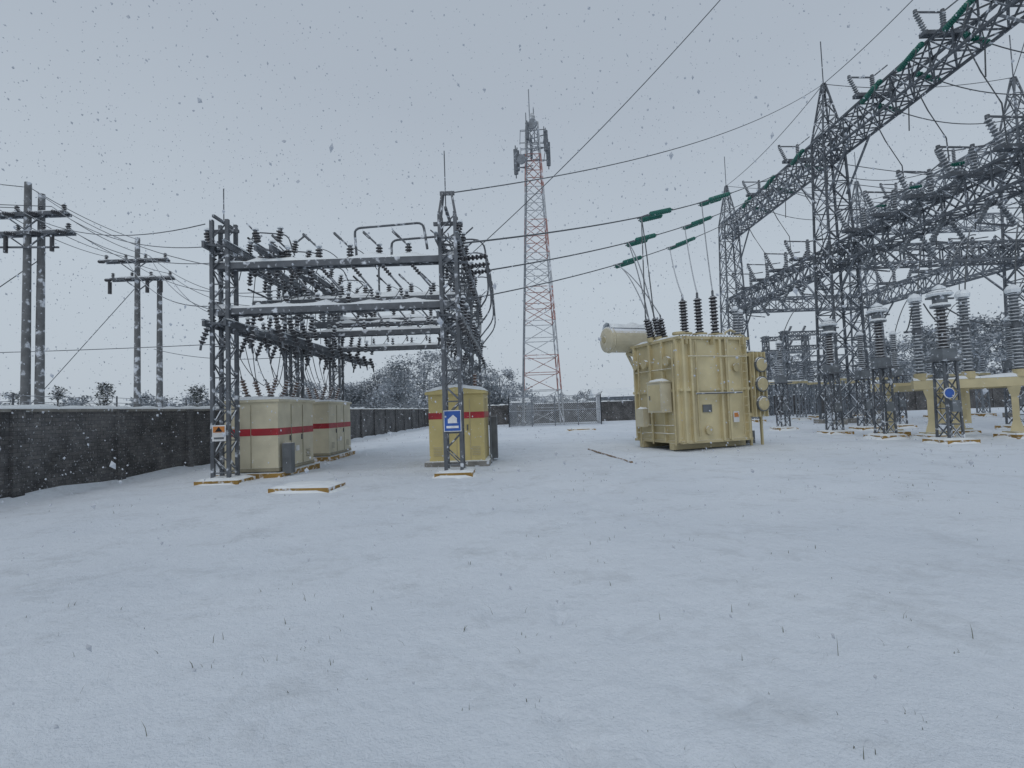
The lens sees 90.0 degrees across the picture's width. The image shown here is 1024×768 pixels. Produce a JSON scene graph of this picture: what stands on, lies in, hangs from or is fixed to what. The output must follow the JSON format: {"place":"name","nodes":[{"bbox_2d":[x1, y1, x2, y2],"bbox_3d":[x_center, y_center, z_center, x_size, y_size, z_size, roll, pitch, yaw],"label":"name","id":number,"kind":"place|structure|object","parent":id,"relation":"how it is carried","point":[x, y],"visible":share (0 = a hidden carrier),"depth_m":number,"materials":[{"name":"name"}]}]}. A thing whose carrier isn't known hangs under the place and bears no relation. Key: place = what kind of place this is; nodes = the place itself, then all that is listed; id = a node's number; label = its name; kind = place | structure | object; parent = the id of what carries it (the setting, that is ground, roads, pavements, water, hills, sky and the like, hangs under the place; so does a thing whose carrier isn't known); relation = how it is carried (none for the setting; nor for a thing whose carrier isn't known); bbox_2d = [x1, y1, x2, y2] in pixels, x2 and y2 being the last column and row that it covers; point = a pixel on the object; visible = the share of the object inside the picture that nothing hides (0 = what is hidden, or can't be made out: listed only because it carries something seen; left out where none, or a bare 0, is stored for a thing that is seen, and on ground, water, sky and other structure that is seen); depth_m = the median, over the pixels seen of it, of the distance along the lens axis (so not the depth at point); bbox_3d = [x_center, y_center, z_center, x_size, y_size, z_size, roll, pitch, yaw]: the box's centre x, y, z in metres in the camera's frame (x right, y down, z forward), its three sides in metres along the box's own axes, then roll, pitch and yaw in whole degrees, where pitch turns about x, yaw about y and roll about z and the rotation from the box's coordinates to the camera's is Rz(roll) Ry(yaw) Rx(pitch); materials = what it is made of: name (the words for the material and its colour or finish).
{"place":"outdoors","nodes":[
{"label":"outdoors","id":0,"kind":"place"},
{"bbox_2d":[0,407,1023,767],"bbox_3d":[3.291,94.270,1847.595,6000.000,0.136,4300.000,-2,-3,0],"label":"snow covered ground","id":1,"kind":"structure","parent":0,"point":[600,679],"depth_m":4.30,"materials":[{"name":"white snow"}]},
{"bbox_2d":[2,391,19,404],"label":"snowy tree","id":2,"kind":"object","parent":1,"relation":"on","point":[15,398],"visible":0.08,"depth_m":41.94,"materials":[{"name":"grey plant"}]},
{"bbox_2d":[0,181,76,404],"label":"utility pole","id":3,"kind":"object","parent":1,"relation":"on","point":[41,231],"visible":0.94,"depth_m":22.25,"materials":[{"name":"concrete"}]},
{"bbox_2d":[48,385,69,406],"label":"snowy tree","id":4,"kind":"object","parent":1,"relation":"on","point":[59,393],"visible":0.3,"depth_m":41.09,"materials":[{"name":"grey plant"}]},
{"bbox_2d":[31,237,174,406],"bbox_3d":[-25.516,-2.260,29.926,11.185,12.713,0.998,-2,-3,0],"label":"utility pole","id":5,"kind":"object","parent":1,"relation":"on","point":[135,279],"visible":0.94,"depth_m":30.16,"materials":[{"name":"concrete"}]},
{"bbox_2d":[0,184,307,359],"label":"distribution lines","id":6,"kind":"object","parent":5,"relation":"attached to","point":[197,305],"visible":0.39,"depth_m":22.37,"materials":[{"name":"black metal"}]},
{"bbox_2d":[90,381,121,405],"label":"snowy tree","id":7,"kind":"object","parent":1,"relation":"on","point":[106,388],"visible":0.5,"depth_m":42.00,"materials":[{"name":"grey plant"}]},
{"bbox_2d":[156,281,162,407],"bbox_3d":[-21.156,-1.226,30.737,0.380,10.400,0.380,-2,-3,0],"label":"utility pole","id":8,"kind":"object","parent":1,"relation":"on","point":[159,375],"visible":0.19,"depth_m":30.67,"materials":[{"name":"wood"}]},
{"bbox_2d":[180,383,208,406],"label":"snowy tree","id":9,"kind":"object","parent":1,"relation":"on","point":[196,392],"visible":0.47,"depth_m":40.83,"materials":[{"name":"grey plant"}]},
{"bbox_2d":[0,426,428,508],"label":"snow drift","id":10,"kind":"object","parent":1,"relation":"on","point":[43,494],"visible":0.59,"depth_m":13.89,"materials":[{"name":"white snow"}]},
{"bbox_2d":[193,474,255,485],"bbox_3d":[-7.664,2.608,13.700,1.438,0.299,1.125,-2,-3,0],"label":"concrete footing","id":11,"kind":"object","parent":1,"relation":"on","point":[232,480],"visible":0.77,"depth_m":13.31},
{"bbox_2d":[216,343,319,478],"bbox_3d":[-7.313,0.785,15.709,2.034,3.996,2.736,-2,-3,0],"label":"circuit breaker cabinet","id":12,"kind":"object","parent":1,"relation":"on","point":[262,444],"visible":0.95,"depth_m":14.51,"materials":[{"name":"beige metal"}]},
{"bbox_2d":[266,480,349,493],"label":"concrete slab","id":13,"kind":"structure","parent":1,"relation":"on","point":[328,486],"depth_m":11.61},
{"bbox_2d":[293,360,354,461],"bbox_3d":[-7.818,1.047,20.887,1.900,4.027,2.900,-2,-3,0],"label":"circuit breaker cabinet","id":14,"kind":"object","parent":1,"relation":"on","point":[332,442],"visible":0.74,"depth_m":20.03,"materials":[{"name":"beige metal"}]},
{"bbox_2d":[432,467,476,478],"bbox_3d":[-1.517,2.399,13.700,1.250,0.289,1.000,-2,-3,0],"label":"concrete footing","id":15,"kind":"object","parent":1,"relation":"on","point":[458,473],"visible":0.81,"depth_m":13.30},
{"bbox_2d":[424,373,497,466],"bbox_3d":[-1.627,1.155,16.866,2.230,3.018,2.159,-2,-3,0],"label":"metal clad switchgear kiosk","id":16,"kind":"object","parent":1,"relation":"on","point":[476,400],"visible":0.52,"depth_m":15.96,"materials":[{"name":"paint"}]},
{"bbox_2d":[0,386,1022,497],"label":"perimeter wall","id":17,"kind":"structure","parent":1,"relation":"on","point":[134,437],"depth_m":15.10,"materials":[{"name":"concrete"}]},
{"bbox_2d":[0,304,1023,408],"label":"distant snowy trees","id":18,"kind":"object","parent":1,"relation":"on","point":[392,384],"visible":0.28,"depth_m":78.06,"materials":[{"name":"grey plant"}]},
{"bbox_2d":[509,401,533,424],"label":"equipment shelter","id":19,"kind":"object","parent":1,"relation":"on","point":[516,405],"visible":0.65,"depth_m":53.80,"materials":[{"name":"metal"}]},
{"bbox_2d":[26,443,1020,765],"bbox_3d":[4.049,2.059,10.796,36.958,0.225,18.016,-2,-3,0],"label":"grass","id":20,"kind":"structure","parent":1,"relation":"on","point":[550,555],"depth_m":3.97,"materials":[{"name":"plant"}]},
{"bbox_2d":[513,89,564,424],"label":"telecom tower","id":21,"kind":"structure","parent":1,"relation":"on","point":[531,124],"depth_m":54.19,"materials":[{"name":"metal"}]},
{"bbox_2d":[508,391,601,426],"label":"chain link fence","id":22,"kind":"object","parent":1,"relation":"on","point":[598,413],"visible":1,"depth_m":49.41,"materials":[{"name":"grey metal"}]},
{"bbox_2d":[565,427,596,430],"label":"concrete slab","id":23,"kind":"structure","parent":1,"relation":"on","point":[583,429],"depth_m":37.27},
{"bbox_2d":[588,448,632,462],"bbox_3d":[3.287,2.446,17.694,0.100,0.100,5.224,-2,-3,-5],"label":"timber pole","id":24,"kind":"object","parent":1,"relation":"on","point":[610,455],"visible":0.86,"depth_m":17.35,"materials":[{"name":"wood"}]},
{"bbox_2d":[600,290,769,449],"bbox_3d":[6.979,-0.552,20.910,5.400,6.110,4.300,-1,-3,-20],"label":"power transformer","id":25,"kind":"object","parent":1,"relation":"on","point":[694,402],"visible":1,"depth_m":19.30,"materials":[{"name":"beige paint"}]},
{"bbox_2d":[752,351,814,422],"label":"isolator support frame","id":26,"kind":"object","parent":1,"relation":"on","point":[800,417],"visible":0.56,"depth_m":41.40,"materials":[{"name":"beige paint"}]},
{"bbox_2d":[768,303,805,430],"bbox_3d":[16.234,-1.046,29.627,2.896,7.524,1.507,-2,-3,0],"label":"surge arrester","id":27,"kind":"object","parent":1,"relation":"on","point":[779,378],"visible":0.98,"depth_m":29.40,"materials":[{"name":"metal"}]},
{"bbox_2d":[760,326,835,415],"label":"voltage lattice structure","id":28,"kind":"object","parent":1,"relation":"on","point":[805,348],"visible":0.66,"depth_m":54.45,"materials":[{"name":"grey metal"}]},
{"bbox_2d":[816,279,858,434],"bbox_3d":[16.022,-1.389,24.638,2.896,7.724,1.507,-2,-3,0],"label":"current transformer","id":29,"kind":"object","parent":1,"relation":"on","point":[827,324],"visible":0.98,"depth_m":24.41,"materials":[{"name":"metal"}]},
{"bbox_2d":[807,354,868,417],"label":"isolator support frame","id":30,"kind":"object","parent":1,"relation":"on","point":[813,383],"visible":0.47,"depth_m":45.94,"materials":[{"name":"beige paint"}]},
{"bbox_2d":[848,292,886,430],"bbox_3d":[19.228,-1.276,27.130,2.896,7.524,1.507,-2,-3,0],"label":"surge arrester","id":31,"kind":"object","parent":1,"relation":"on","point":[858,374],"visible":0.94,"depth_m":26.93,"materials":[{"name":"metal"}]},
{"bbox_2d":[834,344,905,419],"bbox_3d":[27.414,-0.083,39.005,5.651,5.760,1.250,-2,-3,0],"label":"isolator support frame","id":32,"kind":"object","parent":1,"relation":"on","point":[843,385],"visible":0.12,"depth_m":38.96,"materials":[{"name":"beige paint"}]},
{"bbox_2d":[718,0,1023,424],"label":"lattice gantry","id":33,"kind":"object","parent":1,"relation":"on","point":[842,265],"visible":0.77,"depth_m":34.47,"materials":[{"name":"metal"}]},
{"bbox_2d":[454,0,1023,316],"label":"overhead conductors","id":34,"kind":"object","parent":33,"relation":"attached to","point":[657,214],"visible":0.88,"depth_m":25.47,"materials":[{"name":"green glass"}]},
{"bbox_2d":[732,0,1023,316],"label":"voltage disconnect switch","id":35,"kind":"object","parent":33,"relation":"attached to","point":[1000,143],"visible":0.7,"depth_m":27.80,"materials":[{"name":"metal"}]},
{"bbox_2d":[863,259,910,439],"bbox_3d":[15.966,-1.558,21.242,2.896,7.724,1.507,-2,-3,0],"label":"current transformer","id":36,"kind":"object","parent":1,"relation":"on","point":[880,360],"visible":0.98,"depth_m":21.01,"materials":[{"name":"metal"}]},
{"bbox_2d":[885,293,918,428],"bbox_3d":[21.726,-1.363,28.131,2.896,7.624,1.507,-2,-3,0],"label":"surge arrester","id":37,"kind":"object","parent":1,"relation":"on","point":[897,372],"visible":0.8,"depth_m":27.79,"materials":[{"name":"metal"}]},
{"bbox_2d":[929,304,955,378],"bbox_3d":[26.730,-1.338,31.125,2.896,7.524,1.507,-2,-3,0],"label":"surge arrester","id":38,"kind":"object","parent":1,"relation":"on","point":[939,374],"visible":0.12,"depth_m":30.99,"materials":[{"name":"metal"}]},
{"bbox_2d":[870,219,1023,439],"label":"voltage circuit breaker","id":39,"kind":"object","parent":1,"relation":"on","point":[1012,382],"visible":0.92,"depth_m":19.53,"materials":[{"name":"beige paint"}]},
{"bbox_2d":[921,234,980,443],"bbox_3d":[15.961,-1.713,18.146,2.896,7.724,1.507,-2,-3,0],"label":"current transformer","id":40,"kind":"object","parent":1,"relation":"on","point":[942,352],"visible":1,"depth_m":17.92,"materials":[{"name":"metal"}]},
{"bbox_2d":[943,387,954,397],"bbox_3d":[15.020,0.307,17.585,0.380,0.380,0.030,-2,-3,0],"label":"round blue sign","id":41,"kind":"object","parent":40,"relation":"attached to","point":[948,392],"visible":0.98,"depth_m":17.57,"materials":[{"name":"blue metal"}]},
{"bbox_2d":[923,340,996,417],"bbox_3d":[33.409,-0.342,38.006,5.651,5.760,1.250,-2,-3,0],"label":"isolator support frame","id":42,"kind":"object","parent":1,"relation":"on","point":[983,372],"visible":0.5,"depth_m":37.95,"materials":[{"name":"beige paint"}]},
{"bbox_2d":[995,278,1023,428],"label":"surge arrester","id":43,"kind":"object","parent":1,"relation":"on","point":[1007,365],"visible":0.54,"depth_m":24.04,"materials":[{"name":"metal"}]},
{"bbox_3d":[-7.648,3.059,22.489,1.250,0.279,1.125,-2,-3,0],"label":"concrete footing","id":44,"kind":"object","parent":1,"relation":"on","visible":0},
{"bbox_2d":[201,151,485,477],"bbox_3d":[-4.681,-1.723,18.317,7.064,8.800,9.800,-2,-3,0],"label":"switchyard steel structure","id":45,"kind":"object","parent":44,"relation":"on","point":[441,300],"visible":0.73,"depth_m":13.94,"materials":[{"name":"grey metal"}]},
{"bbox_2d":[212,425,225,440],"bbox_3d":[-7.710,1.296,13.469,0.360,0.420,0.028,-2,-3,0],"label":"warning sign","id":46,"kind":"object","parent":45,"relation":"attached to","point":[218,431],"visible":0.94,"depth_m":13.46,"materials":[{"name":"white metal"}]},
{"bbox_2d":[199,219,488,392],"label":"disconnect switches","id":47,"kind":"object","parent":45,"relation":"attached to","point":[249,338],"visible":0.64,"depth_m":15.78,"materials":[{"name":"grey ceramic"}]},
{"bbox_2d":[247,222,495,346],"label":"bus pipes","id":48,"kind":"object","parent":45,"relation":"on","point":[489,282],"visible":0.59,"depth_m":15.69,"materials":[{"name":"metal"}]},
{"bbox_2d":[443,410,461,431],"bbox_3d":[-1.567,0.971,13.472,0.460,0.560,0.032,-2,-3,0],"label":"blue notice sign","id":49,"kind":"object","parent":45,"relation":"attached to","point":[452,419],"visible":1,"depth_m":13.46,"materials":[{"name":"blue metal"}]},
{"bbox_2d":[0,0,1023,728],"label":"falling snowflakes","id":50,"kind":"object","parent":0,"point":[112,464],"visible":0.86,"depth_m":9.89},
{"bbox_2d":[0,0,1023,406],"label":"sky","id":51,"kind":"structure","parent":0,"point":[346,67],"materials":[{"name":"grey"}]},
{"bbox_2d":[589,388,634,400],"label":"distant house","id":52,"kind":"structure","parent":0,"point":[614,394],"depth_m":82.11,"materials":[{"name":"grey paint"}]}
]}

